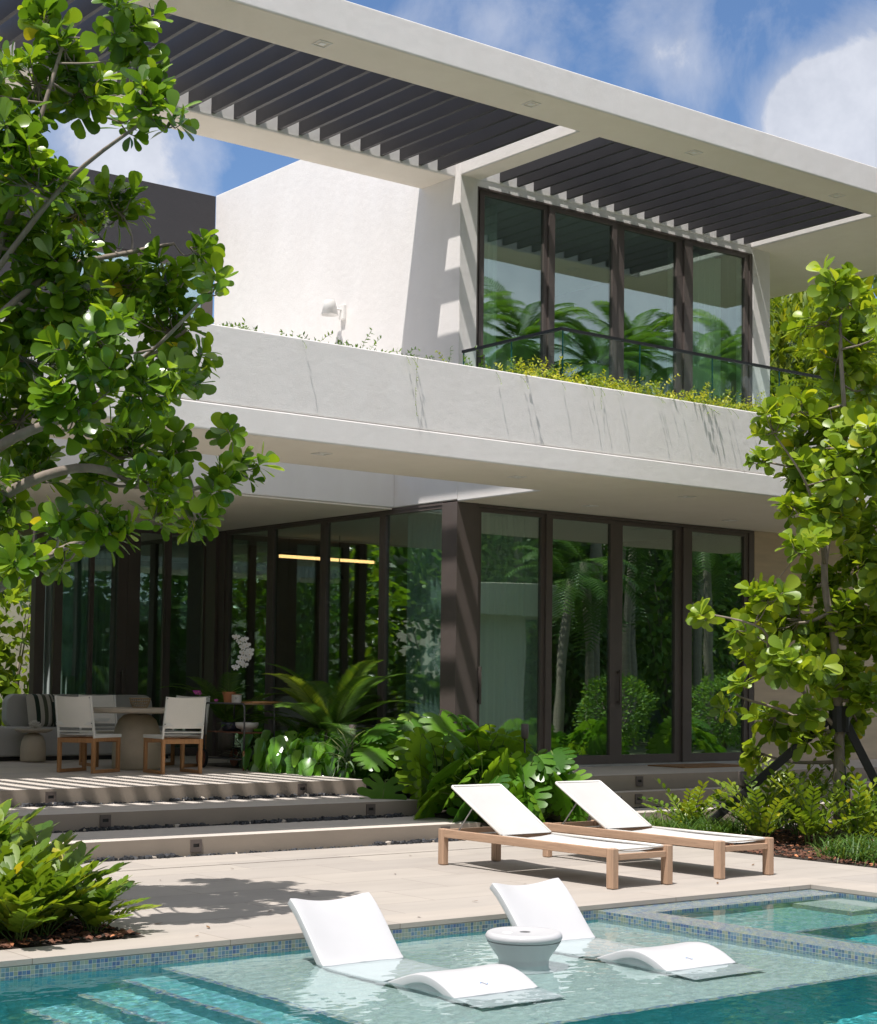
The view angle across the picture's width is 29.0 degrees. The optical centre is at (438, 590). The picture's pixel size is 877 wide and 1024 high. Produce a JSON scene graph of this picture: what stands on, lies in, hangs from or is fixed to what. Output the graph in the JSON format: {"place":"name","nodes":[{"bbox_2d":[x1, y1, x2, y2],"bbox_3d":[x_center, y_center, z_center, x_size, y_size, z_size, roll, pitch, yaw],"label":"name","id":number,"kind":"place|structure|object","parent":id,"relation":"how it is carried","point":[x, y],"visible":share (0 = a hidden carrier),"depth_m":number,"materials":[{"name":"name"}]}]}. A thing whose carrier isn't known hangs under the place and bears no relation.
{"place":"outdoors","nodes":[
{"label":"outdoors","id":0,"kind":"place"},
{"bbox_2d":[0,756,365,806],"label":"terrace","id":1,"kind":"structure","parent":0,"point":[21,782],"depth_m":17.96,"materials":[{"name":"stone"}]},
{"bbox_2d":[14,728,52,761],"bbox_3d":[-5.230,1.991,21.870,0.490,0.416,0.490,3,-4,-38],"label":"side table","id":2,"kind":"object","parent":1,"relation":"on","point":[33,747],"visible":1,"depth_m":21.74,"materials":[{"name":"beige stone"}]},
{"bbox_2d":[0,694,170,760],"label":"outdoor sofa","id":3,"kind":"object","parent":1,"relation":"on","point":[14,712],"visible":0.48,"depth_m":22.54,"materials":[{"name":"grey fabric"}]},
{"bbox_2d":[26,694,56,726],"bbox_3d":[-5.260,1.588,22.544,0.160,0.440,0.480,-21,-17,41],"label":"cushion","id":4,"kind":"object","parent":3,"relation":"on","point":[40,708],"visible":0.8,"depth_m":22.45,"materials":[{"name":"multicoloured fabric"}]},
{"bbox_2d":[53,695,121,773],"bbox_3d":[-4.047,1.646,19.518,0.506,0.880,0.657,-1,-4,23],"label":"dining chair","id":5,"kind":"object","parent":1,"relation":"on","point":[74,712],"visible":1,"depth_m":19.32,"materials":[{"name":"white fabric"}]},
{"bbox_2d":[77,694,116,766],"bbox_3d":[-4.153,1.737,21.133,0.506,0.880,0.657,3,-4,-34],"label":"dining chair","id":6,"kind":"object","parent":1,"relation":"on","point":[105,701],"visible":0.34,"depth_m":21.39,"materials":[{"name":"white fabric"}]},
{"bbox_2d":[93,707,164,769],"bbox_3d":[-3.620,1.773,20.345,1.300,0.735,1.300,3,-4,-38],"label":"dining table","id":7,"kind":"object","parent":1,"relation":"on","point":[133,726],"visible":0.75,"depth_m":20.09,"materials":[{"name":"beige stone"}]},
{"bbox_2d":[143,697,206,773],"bbox_3d":[-3.040,1.659,19.539,0.506,0.880,0.657,3,-4,-33],"label":"dining chair","id":8,"kind":"object","parent":1,"relation":"on","point":[184,713],"visible":1,"depth_m":19.36,"materials":[{"name":"white fabric"}]},
{"bbox_2d":[160,695,210,766],"bbox_3d":[-3.240,1.754,21.244,0.506,0.880,0.657,-1,-4,24],"label":"dining chair","id":9,"kind":"object","parent":1,"relation":"on","point":[172,759],"visible":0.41,"depth_m":21.38,"materials":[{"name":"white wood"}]},
{"bbox_2d":[196,701,281,770],"bbox_3d":[-2.426,1.759,20.720,0.525,0.834,1.224,3,-4,-38],"label":"bar trolley","id":10,"kind":"object","parent":1,"relation":"on","point":[231,758],"visible":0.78,"depth_m":20.71,"materials":[{"name":"brown metal"}]},
{"bbox_2d":[222,692,235,702],"bbox_3d":[-2.597,1.319,21.004,0.168,0.136,0.168,3,-4,-38],"label":"flower pot","id":11,"kind":"object","parent":10,"relation":"on","point":[227,696],"visible":0.71,"depth_m":20.94,"materials":[{"name":"ceramic"}]},
{"bbox_2d":[215,634,253,693],"bbox_3d":[-2.534,0.907,21.004,0.479,0.746,0.190,1,-3,-2],"label":"orchid","id":12,"kind":"object","parent":11,"relation":"in","point":[248,653],"visible":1,"depth_m":21.06,"materials":[{"name":"white plant"}]},
{"bbox_2d":[309,726,364,777],"bbox_3d":[-0.991,1.824,19.474,1.152,0.616,1.293,3,-4,-38],"label":"spider plant","id":13,"kind":"object","parent":1,"relation":"on","point":[348,760],"visible":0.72,"depth_m":19.34,"materials":[{"name":"green plant"}]},
{"bbox_2d":[0,918,876,1023],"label":"pool water","id":14,"kind":"structure","parent":0,"point":[576,981],"depth_m":8.91,"materials":[{"name":"teal liquid"}]},
{"bbox_2d":[0,785,876,967],"bbox_3d":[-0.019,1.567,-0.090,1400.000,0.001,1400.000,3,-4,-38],"label":"ground","id":15,"kind":"structure","parent":0,"point":[408,795],"depth_m":13.26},
{"bbox_2d":[0,613,23,702],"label":"sea grape bush","id":16,"kind":"object","parent":15,"relation":"on","point":[12,687],"visible":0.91,"depth_m":28.62,"materials":[{"name":"green plant"}]},
{"bbox_2d":[0,601,30,708],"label":"garden wall","id":17,"kind":"structure","parent":15,"relation":"on","point":[12,612],"depth_m":31.35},
{"bbox_2d":[0,573,31,725],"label":"sea grape bush","id":18,"kind":"object","parent":15,"relation":"on","point":[14,596],"visible":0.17,"depth_m":29.04,"materials":[{"name":"green plant"}]},
{"bbox_2d":[0,918,142,948],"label":"planting bed","id":19,"kind":"object","parent":15,"relation":"in","point":[15,945],"visible":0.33,"depth_m":9.96,"materials":[{"name":"soil"}]},
{"bbox_2d":[0,844,46,904],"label":"zamia","id":20,"kind":"object","parent":19,"relation":"on","point":[12,858],"visible":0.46,"depth_m":9.91,"materials":[{"name":"green plant"}]},
{"bbox_2d":[0,875,81,943],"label":"zamia","id":21,"kind":"object","parent":19,"relation":"on","point":[18,920],"visible":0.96,"depth_m":9.68,"materials":[{"name":"green plant"}]},
{"bbox_2d":[0,837,90,881],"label":"zamia","id":22,"kind":"object","parent":19,"relation":"on","point":[40,849],"visible":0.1,"depth_m":10.45,"materials":[{"name":"green plant"}]},
{"bbox_2d":[0,806,90,860],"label":"zamia","id":23,"kind":"object","parent":19,"relation":"on","point":[7,828],"visible":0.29,"depth_m":11.72,"materials":[{"name":"green plant"}]},
{"bbox_2d":[0,859,118,936],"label":"zamia","id":24,"kind":"object","parent":19,"relation":"on","point":[64,886],"visible":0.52,"depth_m":9.94,"materials":[{"name":"green plant"}]},
{"bbox_2d":[0,822,121,875],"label":"zamia","id":25,"kind":"object","parent":19,"relation":"on","point":[27,832],"visible":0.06,"depth_m":11.18,"materials":[{"name":"green plant"}]},
{"bbox_2d":[20,840,140,924],"bbox_3d":[-2.351,1.822,10.460,1.017,0.509,0.941,1,-3,-5],"label":"zamia","id":26,"kind":"object","parent":19,"relation":"on","point":[70,859],"visible":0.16,"depth_m":10.61,"materials":[{"name":"green plant"}]},
{"bbox_2d":[49,875,160,933],"bbox_3d":[-2.097,1.886,10.224,0.753,0.357,0.631,-1,-4,30],"label":"zamia","id":27,"kind":"object","parent":19,"relation":"on","point":[94,905],"visible":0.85,"depth_m":10.12,"materials":[{"name":"green plant"}]},
{"bbox_2d":[0,0,284,592],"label":"pitch apple tree","id":28,"kind":"object","parent":19,"relation":"on","point":[60,330],"visible":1,"depth_m":10.63,"materials":[{"name":"green plant"}]},
{"bbox_2d":[4,795,418,832],"bbox_3d":[-4.001,2.202,15.436,8.880,0.370,0.980,3,-4,-38],"label":"terrace step","id":29,"kind":"object","parent":15,"relation":"on","point":[78,817],"visible":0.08,"depth_m":16.43,"materials":[{"name":"stone"}]},
{"bbox_2d":[34,816,479,859],"bbox_3d":[-3.367,2.241,14.597,8.850,0.210,0.980,3,-4,-38],"label":"terrace step","id":30,"kind":"object","parent":15,"relation":"on","point":[239,838],"visible":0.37,"depth_m":15.56,"materials":[{"name":"stone"}]},
{"bbox_2d":[214,765,386,781],"bbox_3d":[-1.471,2.233,20.793,1.545,0.063,4.090,3,-4,-38],"label":"planting bed","id":31,"kind":"object","parent":15,"relation":"in","point":[229,766],"visible":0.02,"depth_m":21.68,"materials":[{"name":"soil"}]},
{"bbox_2d":[160,672,288,750],"bbox_3d":[-2.586,1.568,22.067,1.746,1.026,1.555,3,-4,-38],"label":"cycad","id":32,"kind":"object","parent":31,"relation":"on","point":[224,740],"visible":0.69,"depth_m":21.98,"materials":[{"name":"green plant"}]},
{"bbox_2d":[241,730,301,771],"bbox_3d":[-1.891,2.026,20.326,0.925,0.715,0.786,3,-4,-38],"label":"philodendron","id":33,"kind":"object","parent":31,"relation":"on","point":[259,755],"visible":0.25,"depth_m":20.15,"materials":[{"name":"green plant"}]},
{"bbox_2d":[262,732,327,773],"bbox_3d":[-1.643,2.019,20.028,0.927,0.689,0.907,3,-4,-38],"label":"philodendron","id":34,"kind":"object","parent":31,"relation":"on","point":[278,759],"visible":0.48,"depth_m":19.81,"materials":[{"name":"green plant"}]},
{"bbox_2d":[288,731,343,776],"bbox_3d":[-1.373,1.988,19.697,0.766,0.704,0.908,1,-3,1],"label":"philodendron","id":35,"kind":"object","parent":31,"relation":"on","point":[312,750],"visible":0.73,"depth_m":19.47,"materials":[{"name":"green plant"}]},
{"bbox_2d":[245,659,419,739],"bbox_3d":[-1.221,1.430,20.387,2.344,1.202,2.159,3,-4,-38],"label":"cycad","id":36,"kind":"object","parent":31,"relation":"on","point":[327,713],"visible":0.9,"depth_m":20.19,"materials":[{"name":"green plant"}]},
{"bbox_2d":[316,730,391,782],"bbox_3d":[-0.973,1.969,19.714,0.927,0.689,0.907,-1,-4,24],"label":"philodendron","id":37,"kind":"object","parent":31,"relation":"on","point":[345,773],"visible":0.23,"depth_m":19.40,"materials":[{"name":"green plant"}]},
{"bbox_2d":[350,712,431,786],"bbox_3d":[-0.436,1.847,19.491,1.266,0.913,1.280,1,-3,-12],"label":"monstera","id":38,"kind":"object","parent":31,"relation":"on","point":[370,752],"visible":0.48,"depth_m":19.22,"materials":[{"name":"green plant"}]},
{"bbox_2d":[394,709,498,793],"bbox_3d":[0.321,1.829,19.298,1.456,0.954,1.272,-1,-4,24],"label":"monstera","id":39,"kind":"object","parent":31,"relation":"on","point":[439,723],"visible":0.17,"depth_m":19.21,"materials":[{"name":"green plant"}]},
{"bbox_2d":[10,793,720,867],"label":"slate gravel","id":40,"kind":"structure","parent":15,"relation":"on","point":[151,801],"depth_m":16.08,"materials":[{"name":"grey gravel"}]},
{"bbox_2d":[0,0,876,766],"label":"modern house","id":41,"kind":"structure","parent":15,"relation":"on","point":[414,148],"depth_m":21.28,"materials":[{"name":"white paint"}]},
{"bbox_2d":[50,539,92,693],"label":"sliding door","id":42,"kind":"structure","parent":41,"relation":"in","point":[57,599],"depth_m":23.24,"materials":[{"name":"brown metal"}]},
{"bbox_2d":[43,527,111,694],"bbox_3d":[-5.099,0.703,23.877,1.000,3.160,0.088,3,-4,-38],"label":"curtain","id":43,"kind":"object","parent":41,"relation":"hanging from","point":[74,639],"visible":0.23,"depth_m":23.93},
{"bbox_2d":[90,526,128,694],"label":"sliding door","id":44,"kind":"structure","parent":41,"relation":"in","point":[122,563],"depth_m":23.82,"materials":[{"name":"brown metal"}]},
{"bbox_2d":[125,529,166,725],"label":"sliding door","id":45,"kind":"structure","parent":41,"relation":"in","point":[134,559],"depth_m":23.97,"materials":[{"name":"brown metal"}]},
{"bbox_2d":[163,532,205,754],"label":"sliding door","id":46,"kind":"structure","parent":41,"relation":"in","point":[188,751],"depth_m":24.33,"materials":[{"name":"brown metal"}]},
{"bbox_2d":[222,527,270,755],"bbox_3d":[-2.678,0.735,23.857,0.070,3.210,1.175,3,-4,-38],"label":"fixed window","id":47,"kind":"structure","parent":41,"relation":"in","point":[230,535],"depth_m":24.24,"materials":[{"name":"brown metal"}]},
{"bbox_2d":[267,520,323,732],"bbox_3d":[-1.914,0.689,22.882,0.070,3.210,1.295,3,-4,-38],"label":"fixed window","id":48,"kind":"structure","parent":41,"relation":"in","point":[274,529],"depth_m":23.32,"materials":[{"name":"brown metal"}]},
{"bbox_2d":[204,502,447,756],"bbox_3d":[-1.642,0.658,22.504,0.170,3.255,5.488,3,-4,-38],"label":"window frame","id":49,"kind":"structure","parent":41,"relation":"in","point":[215,585],"depth_m":24.41,"materials":[{"name":"brown metal"}]},
{"bbox_2d":[278,552,374,563],"bbox_3d":[-1.693,-0.603,25.872,1.750,0.285,0.040,3,-4,-38],"label":"pendant lamp","id":50,"kind":"object","parent":41,"relation":"hanging from","point":[317,557],"visible":0.87,"depth_m":25.88,"materials":[{"name":"yellow paint"}]},
{"bbox_2d":[321,299,345,320],"bbox_3d":[-1.388,-3.675,22.178,0.314,0.235,0.230,3,-4,-38],"label":"wall lamp","id":51,"kind":"object","parent":41,"relation":"attached to","point":[330,309],"visible":1,"depth_m":22.12,"materials":[{"name":"white metal"}]},
{"bbox_2d":[321,513,382,733],"bbox_3d":[-1.103,0.639,21.848,0.070,3.210,1.325,3,-4,-38],"label":"fixed window","id":52,"kind":"structure","parent":41,"relation":"in","point":[327,523],"depth_m":22.30,"materials":[{"name":"brown metal"}]},
{"bbox_2d":[380,505,441,722],"bbox_3d":[-0.313,0.591,20.839,0.070,3.210,1.230,3,-4,-38],"label":"fixed window","id":53,"kind":"structure","parent":41,"relation":"in","point":[386,515],"depth_m":21.29,"materials":[{"name":"brown metal"}]},
{"bbox_2d":[405,511,441,723],"bbox_3d":[-0.092,0.600,21.037,0.087,3.160,1.050,3,-4,-38],"label":"curtain","id":54,"kind":"object","parent":41,"relation":"hanging from","point":[423,625],"visible":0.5,"depth_m":21.15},
{"bbox_2d":[483,203,496,369],"bbox_3d":[0.501,-3.231,21.017,0.550,3.240,0.088,3,-4,-38],"label":"curtain","id":55,"kind":"object","parent":41,"relation":"hanging from","point":[490,277],"visible":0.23,"depth_m":21.15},
{"bbox_2d":[153,309,837,446],"bbox_3d":[1.210,-2.047,17.837,15.017,1.007,1.083,3,-4,-38],"label":"trailing creeper","id":56,"kind":"object","parent":41,"relation":"hanging from","point":[689,397],"visible":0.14,"depth_m":18.07,"materials":[{"name":"green plant"}]},
{"bbox_2d":[479,512,538,752],"bbox_3d":[0.869,0.616,21.122,1.300,3.160,0.089,3,-4,-38],"label":"curtain","id":57,"kind":"object","parent":41,"relation":"hanging from","point":[509,608],"visible":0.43,"depth_m":21.13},
{"bbox_2d":[477,507,544,753],"bbox_3d":[0.876,0.572,20.685,1.100,3.122,0.120,3,-4,-38],"label":"sliding door","id":58,"kind":"structure","parent":41,"relation":"in","point":[541,524],"depth_m":20.97,"materials":[{"name":"brown metal"}]},
{"bbox_2d":[477,190,547,373],"bbox_3d":[0.921,-3.250,20.903,1.100,3.235,0.120,3,-4,-38],"label":"sliding door","id":59,"kind":"structure","parent":41,"relation":"in","point":[482,194],"depth_m":20.97,"materials":[{"name":"brown metal"}]},
{"bbox_2d":[543,514,615,764],"bbox_3d":[1.778,0.623,21.389,1.180,3.122,0.060,3,-4,-38],"label":"sliding door","id":60,"kind":"structure","parent":41,"relation":"in","point":[608,758],"depth_m":21.41,"materials":[{"name":"brown metal"}]},
{"bbox_2d":[546,206,616,387],"bbox_3d":[1.823,-3.199,21.607,1.180,3.235,0.060,3,-4,-38],"label":"sliding door","id":61,"kind":"structure","parent":41,"relation":"in","point":[551,210],"depth_m":21.63,"materials":[{"name":"brown metal"}]},
{"bbox_2d":[614,521,681,763],"bbox_3d":[2.736,0.677,22.137,1.245,3.122,0.120,3,-4,-38],"label":"sliding door","id":62,"kind":"structure","parent":41,"relation":"in","point":[675,756],"depth_m":22.29,"materials":[{"name":"brown metal"}]},
{"bbox_2d":[616,224,682,398],"bbox_3d":[2.782,-3.145,22.356,1.245,3.235,0.120,3,-4,-38],"label":"sliding door","id":63,"kind":"structure","parent":41,"relation":"in","point":[677,243],"depth_m":22.66,"materials":[{"name":"brown metal"}]},
{"bbox_2d":[462,327,876,400],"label":"glass railing","id":64,"kind":"object","parent":41,"relation":"on","point":[563,329],"visible":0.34,"depth_m":19.78,"materials":[{"name":"black paint"}]},
{"bbox_2d":[667,247,720,402],"bbox_3d":[3.533,-3.059,23.384,1.050,3.240,0.087,3,-4,-38],"label":"curtain","id":65,"kind":"object","parent":41,"relation":"hanging from","point":[706,304],"visible":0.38,"depth_m":23.52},
{"bbox_2d":[681,527,747,761],"bbox_3d":[3.732,0.734,22.915,1.275,3.122,0.060,3,-4,-38],"label":"sliding door","id":66,"kind":"structure","parent":41,"relation":"in","point":[686,592],"depth_m":22.58,"materials":[{"name":"brown metal"}]},
{"bbox_2d":[682,239,748,408],"bbox_3d":[3.777,-3.088,23.134,1.275,3.235,0.060,3,-4,-38],"label":"sliding door","id":67,"kind":"structure","parent":41,"relation":"in","point":[687,321],"depth_m":22.86,"materials":[{"name":"brown metal"}]},
{"bbox_2d":[0,910,876,978],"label":"pool basin","id":68,"kind":"object","parent":15,"relation":"in","point":[31,970],"visible":0.2,"depth_m":10.22,"materials":[{"name":"tile"}]},
{"bbox_2d":[288,892,537,997],"bbox_3d":[-0.118,2.025,9.432,0.575,0.480,1.831,3,-4,-38],"label":"pool lounger","id":69,"kind":"object","parent":68,"relation":"on","point":[352,929],"visible":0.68,"depth_m":9.85,"materials":[{"name":"white plastic"}]},
{"bbox_2d":[485,926,561,966],"bbox_3d":[0.494,2.165,9.845,0.448,0.372,0.448,3,-4,-38],"label":"pool table","id":70,"kind":"object","parent":68,"relation":"on","point":[520,946],"visible":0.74,"depth_m":9.71,"materials":[{"name":"white plastic"}]},
{"bbox_2d":[490,878,734,970],"bbox_3d":[1.097,2.092,10.343,0.575,0.480,1.831,3,-4,-38],"label":"pool lounger","id":71,"kind":"object","parent":68,"relation":"on","point":[550,903],"visible":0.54,"depth_m":10.79,"materials":[{"name":"white plastic"}]},
{"bbox_2d":[598,889,876,954],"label":"spa basin","id":72,"kind":"object","parent":68,"relation":"in","point":[656,912],"visible":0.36,"depth_m":11.76,"materials":[{"name":"tile"}]},
{"bbox_2d":[664,895,876,946],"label":"spa water","id":73,"kind":"structure","parent":72,"relation":"in","point":[846,919],"depth_m":11.72,"materials":[{"name":"teal liquid"}]},
{"bbox_2d":[69,820,876,939],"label":"pool deck","id":74,"kind":"structure","parent":15,"relation":"on","point":[193,894],"depth_m":13.46,"materials":[{"name":"stone"}]},
{"bbox_2d":[0,877,876,967],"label":"pool coping","id":75,"kind":"object","parent":74,"relation":"on","point":[98,949],"visible":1,"depth_m":10.87,"materials":[{"name":"stone"}]},
{"bbox_2d":[438,784,672,888],"bbox_3d":[0.908,1.960,13.771,0.644,0.672,2.130,3,-4,-38],"label":"sun lounger","id":76,"kind":"object","parent":74,"relation":"on","point":[502,811],"visible":1,"depth_m":14.00,"materials":[{"name":"white fabric"}]},
{"bbox_2d":[543,780,773,878],"bbox_3d":[1.842,2.014,14.538,0.644,0.672,2.130,3,-4,-38],"label":"sun lounger","id":77,"kind":"object","parent":74,"relation":"on","point":[610,812],"visible":0.94,"depth_m":14.71,"materials":[{"name":"white fabric"}]},
{"bbox_2d":[432,807,569,826],"bbox_3d":[0.461,2.432,18.293,1.720,0.076,2.210,3,-4,-38],"label":"planting bed","id":78,"kind":"object","parent":15,"relation":"in","point":[443,814],"visible":0.09,"depth_m":17.86,"materials":[{"name":"soil"}]},
{"bbox_2d":[357,727,479,809],"bbox_3d":[0.047,1.984,18.094,1.450,1.075,1.503,-1,-4,27],"label":"monstera","id":79,"kind":"object","parent":78,"relation":"on","point":[425,759],"visible":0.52,"depth_m":17.89,"materials":[{"name":"green plant"}]},
{"bbox_2d":[421,734,529,806],"bbox_3d":[0.484,2.005,18.704,1.229,0.867,1.297,0,-3,15],"label":"monstera","id":80,"kind":"object","parent":78,"relation":"on","point":[475,743],"visible":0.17,"depth_m":18.77,"materials":[{"name":"green plant"}]},
{"bbox_2d":[413,751,545,835],"bbox_3d":[0.373,2.084,17.348,1.280,0.913,1.266,-1,-4,29],"label":"monstera","id":81,"kind":"object","parent":78,"relation":"on","point":[463,772],"visible":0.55,"depth_m":17.30,"materials":[{"name":"green plant"}]},
{"bbox_2d":[462,723,532,800],"bbox_3d":[0.572,1.984,19.347,1.332,0.961,1.348,3,-4,-38],"label":"monstera","id":82,"kind":"object","parent":78,"relation":"on","point":[502,744],"visible":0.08,"depth_m":19.24,"materials":[{"name":"green plant"}]},
{"bbox_2d":[446,748,587,826],"bbox_3d":[0.889,2.132,17.621,1.377,1.021,1.427,0,-3,16],"label":"monstera","id":83,"kind":"object","parent":78,"relation":"on","point":[560,796],"visible":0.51,"depth_m":17.34,"materials":[{"name":"green plant"}]},
{"bbox_2d":[473,747,592,821],"bbox_3d":[0.896,2.068,17.642,1.356,0.889,1.185,2,-4,-25],"label":"monstera","id":84,"kind":"object","parent":78,"relation":"on","point":[555,759],"visible":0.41,"depth_m":17.41,"materials":[{"name":"green plant"}]},
{"bbox_2d":[537,800,832,833],"bbox_3d":[4.513,2.661,20.454,8.500,0.227,0.510,3,-4,-38],"label":"entrance step","id":85,"kind":"object","parent":15,"relation":"on","point":[640,811],"depth_m":18.58,"materials":[{"name":"stone"}]},
{"bbox_2d":[545,781,873,811],"bbox_3d":[4.371,2.595,20.886,8.200,0.405,0.220,3,-4,-38],"label":"entrance step","id":86,"kind":"object","parent":15,"relation":"on","point":[628,797],"depth_m":19.38,"materials":[{"name":"stone"}]},
{"bbox_2d":[606,822,876,866],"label":"planting bed","id":87,"kind":"object","parent":15,"relation":"in","point":[820,859],"visible":0.09,"depth_m":15.64,"materials":[{"name":"soil"}]},
{"bbox_2d":[0,827,876,947],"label":"bark mulch","id":88,"kind":"object","parent":87,"relation":"on","point":[33,937],"visible":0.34,"depth_m":10.55,"materials":[{"name":"wood"}]},
{"bbox_2d":[638,778,725,826],"bbox_3d":[2.560,2.238,17.589,0.982,0.607,0.988,2,-4,-22],"label":"coontie","id":89,"kind":"object","parent":87,"relation":"on","point":[688,808],"visible":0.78,"depth_m":17.46,"materials":[{"name":"green plant"}]},
{"bbox_2d":[691,768,814,835],"bbox_3d":[3.214,2.161,17.273,1.208,0.742,1.200,1,-3,-12],"label":"coontie","id":90,"kind":"object","parent":87,"relation":"on","point":[771,796],"visible":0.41,"depth_m":17.22,"materials":[{"name":"green plant"}]},
{"bbox_2d":[707,774,824,836],"bbox_3d":[3.186,2.154,16.578,1.098,0.675,1.091,1,-3,-3],"label":"coontie","id":91,"kind":"object","parent":87,"relation":"on","point":[752,822],"visible":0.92,"depth_m":16.46,"materials":[{"name":"green plant"}]},
{"bbox_2d":[708,754,830,828],"bbox_3d":[3.740,2.177,18.357,1.374,0.848,1.452,-2,-4,35],"label":"coontie","id":92,"kind":"object","parent":87,"relation":"on","point":[787,777],"visible":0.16,"depth_m":18.33,"materials":[{"name":"green plant"}]},
{"bbox_2d":[685,254,876,837],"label":"sea grape tree","id":93,"kind":"object","parent":87,"relation":"on","point":[822,475],"visible":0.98,"depth_m":17.20,"materials":[{"name":"green plant"}]},
{"bbox_2d":[736,764,832,835],"bbox_3d":[3.795,2.168,17.581,1.260,0.777,1.331,2,-3,-20],"label":"coontie","id":94,"kind":"object","parent":87,"relation":"on","point":[816,773],"visible":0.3,"depth_m":17.58,"materials":[{"name":"green plant"}]},
{"bbox_2d":[699,706,876,829],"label":"tree brace","id":95,"kind":"object","parent":87,"relation":"on","point":[840,719],"visible":0.69,"depth_m":17.26,"materials":[{"name":"black paint"}]},
{"bbox_2d":[770,772,876,847],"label":"coontie","id":96,"kind":"object","parent":87,"relation":"on","point":[808,809],"visible":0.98,"depth_m":16.30,"materials":[{"name":"green plant"}]},
{"bbox_2d":[799,774,876,843],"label":"coontie","id":97,"kind":"object","parent":87,"relation":"on","point":[859,823],"visible":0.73,"depth_m":16.40,"materials":[{"name":"green plant"}]},
{"bbox_2d":[813,777,876,838],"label":"coontie","id":98,"kind":"object","parent":87,"relation":"on","point":[871,803],"visible":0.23,"depth_m":16.78,"materials":[{"name":"green plant"}]},
{"bbox_2d":[770,278,876,415],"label":"leafy tree","id":99,"kind":"object","parent":15,"relation":"on","point":[801,301],"visible":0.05,"depth_m":32.98,"materials":[{"name":"green plant"}]},
{"bbox_2d":[770,291,876,414],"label":"leafy tree","id":100,"kind":"object","parent":15,"relation":"on","point":[777,352],"visible":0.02,"depth_m":35.33,"materials":[{"name":"green plant"}]},
{"bbox_2d":[770,344,876,404],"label":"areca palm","id":101,"kind":"object","parent":15,"relation":"on","point":[802,348],"visible":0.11,"depth_m":31.46,"materials":[{"name":"green plant"}]},
{"bbox_2d":[770,275,876,410],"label":"leafy tree","id":102,"kind":"object","parent":15,"relation":"on","point":[870,280],"visible":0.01,"depth_m":37.18,"materials":[{"name":"green plant"}]},
{"bbox_2d":[3,0,876,323],"label":"sky","id":103,"kind":"structure","parent":0,"point":[804,72],"materials":[{"name":"blue"}]},
{"bbox_2d":[569,759,876,790],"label":"entrance terrace","id":104,"kind":"structure","parent":0,"point":[617,778],"depth_m":20.21,"materials":[{"name":"stone"}]},
{"bbox_2d":[638,808,876,866],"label":"border grass","id":105,"kind":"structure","parent":0,"point":[858,850],"depth_m":16.52,"materials":[{"name":"green plant"}]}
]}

